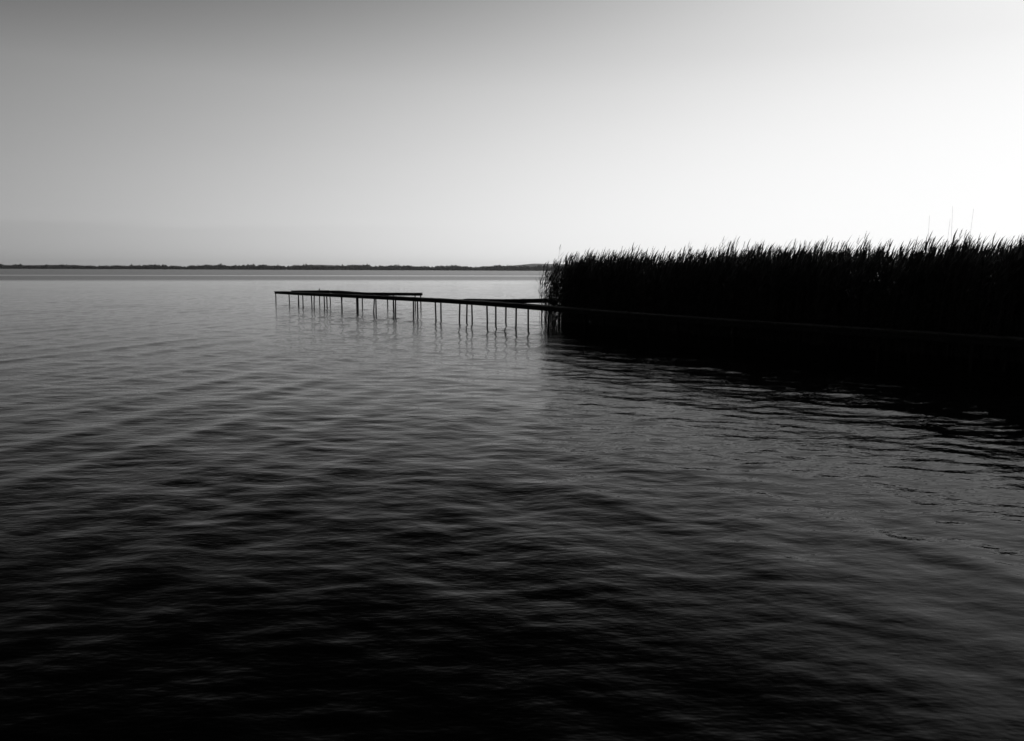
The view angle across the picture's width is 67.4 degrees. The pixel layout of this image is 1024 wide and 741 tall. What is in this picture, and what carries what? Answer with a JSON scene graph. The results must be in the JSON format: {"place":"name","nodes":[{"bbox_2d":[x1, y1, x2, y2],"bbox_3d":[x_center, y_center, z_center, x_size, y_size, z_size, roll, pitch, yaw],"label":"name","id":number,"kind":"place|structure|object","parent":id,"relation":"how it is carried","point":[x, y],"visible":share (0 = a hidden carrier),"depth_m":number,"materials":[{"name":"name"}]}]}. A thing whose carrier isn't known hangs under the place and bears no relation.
{"place":"outdoors","nodes":[
{"label":"outdoors","id":0,"kind":"place"},
{"bbox_2d":[4,268,542,270],"bbox_3d":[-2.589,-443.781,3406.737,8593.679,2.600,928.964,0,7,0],"label":"shore","id":1,"kind":"structure","parent":0,"point":[265,269],"depth_m":2967.80,"materials":[{"name":"black"}]},
{"bbox_2d":[0,264,563,270],"bbox_3d":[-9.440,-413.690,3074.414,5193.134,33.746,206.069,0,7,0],"label":"wood","id":2,"kind":"object","parent":1,"relation":"on","point":[343,267],"visible":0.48,"depth_m":2987.25,"materials":[{"name":"black plant"}]},
{"bbox_2d":[313,264,563,266],"bbox_3d":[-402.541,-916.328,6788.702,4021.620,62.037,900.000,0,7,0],"label":"hills","id":3,"kind":"structure","parent":0,"point":[532,265],"depth_m":6736.56,"materials":[{"name":"black"}]},
{"bbox_2d":[0,269,1023,740],"bbox_3d":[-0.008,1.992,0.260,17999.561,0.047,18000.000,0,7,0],"label":"water","id":4,"kind":"structure","parent":0,"point":[242,505],"depth_m":6.16,"materials":[{"name":"black liquid"}]},
{"bbox_2d":[291,289,422,305],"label":"side jetty","id":5,"kind":"object","parent":4,"relation":"in","point":[369,293],"visible":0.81,"depth_m":43.26,"materials":[{"name":"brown wood"}]},
{"bbox_2d":[464,298,559,319],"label":"side jetty","id":6,"kind":"object","parent":4,"relation":"in","point":[521,300],"visible":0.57,"depth_m":31.30,"materials":[{"name":"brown wood"}]},
{"bbox_2d":[544,263,551,316],"bbox_3d":[1.483,-3.101,30.401,0.344,2.589,0.479,-5,9,-35],"label":"reed","id":7,"kind":"object","parent":4,"relation":"in","point":[546,289],"visible":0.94,"depth_m":30.41,"materials":[{"name":"black plant"}]},
{"bbox_2d":[587,252,599,325],"bbox_3d":[3.036,-2.877,27.761,0.455,2.839,0.536,-6,10,-42],"label":"reed","id":8,"kind":"object","parent":4,"relation":"in","point":[592,276],"visible":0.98,"depth_m":27.68,"materials":[{"name":"black plant"}]},
{"bbox_2d":[274,291,1023,370],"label":"jetty","id":9,"kind":"object","parent":4,"relation":"in","point":[972,339],"visible":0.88,"depth_m":20.53,"materials":[{"name":"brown wood"}]},
{"bbox_2d":[540,229,1023,363],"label":"reed bed","id":10,"kind":"object","parent":4,"relation":"in","point":[973,289],"visible":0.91,"depth_m":21.32,"materials":[{"name":"black plant"}]},
{"bbox_2d":[920,215,932,356],"bbox_3d":[9.829,-1.905,18.153,0.208,3.452,0.110,-4,9,-29],"label":"reed stalk","id":11,"kind":"object","parent":4,"relation":"in","point":[925,283],"visible":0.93,"depth_m":18.09,"materials":[{"name":"black plant"}]},
{"bbox_2d":[0,0,1023,267],"label":"sky","id":12,"kind":"structure","parent":0,"point":[431,133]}
]}

